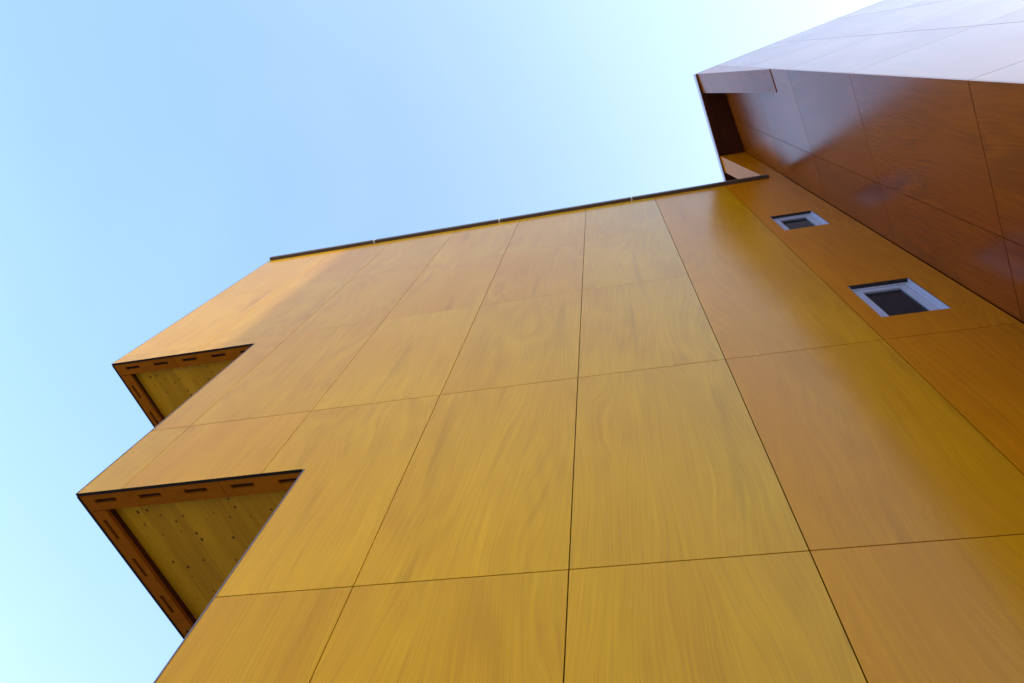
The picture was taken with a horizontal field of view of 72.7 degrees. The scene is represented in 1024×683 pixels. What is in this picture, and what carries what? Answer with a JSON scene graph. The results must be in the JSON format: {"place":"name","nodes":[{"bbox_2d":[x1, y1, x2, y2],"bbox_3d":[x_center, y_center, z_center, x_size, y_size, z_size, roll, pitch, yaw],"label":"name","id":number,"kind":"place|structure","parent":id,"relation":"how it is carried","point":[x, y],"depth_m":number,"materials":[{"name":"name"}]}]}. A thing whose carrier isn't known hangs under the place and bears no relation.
{"place":"outdoors","nodes":[
{"label":"outdoors","id":0,"kind":"place"},
{"bbox_2d":[0,0,882,682],"label":"sky","id":1,"kind":"structure","parent":0,"point":[155,155],"materials":[{"name":"blue"}]},
{"bbox_2d":[76,0,1023,682],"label":"apartment building","id":2,"kind":"structure","parent":0,"point":[756,416],"depth_m":5.37,"materials":[{"name":"yellow wood"}]},
{"bbox_2d":[770,211,829,229],"bbox_3d":[3.893,-1.588,9.453,0.564,0.854,0.123,-8,-69,10],"label":"window","id":3,"kind":"structure","parent":2,"relation":"in","point":[806,218],"depth_m":9.61,"materials":[{"name":"white paint"}]},
{"bbox_2d":[847,278,950,316],"bbox_3d":[3.541,-0.358,6.426,0.564,0.892,0.123,-8,-69,10],"label":"window","id":4,"kind":"structure","parent":2,"relation":"in","point":[899,296],"depth_m":6.50,"materials":[{"name":"white paint"}]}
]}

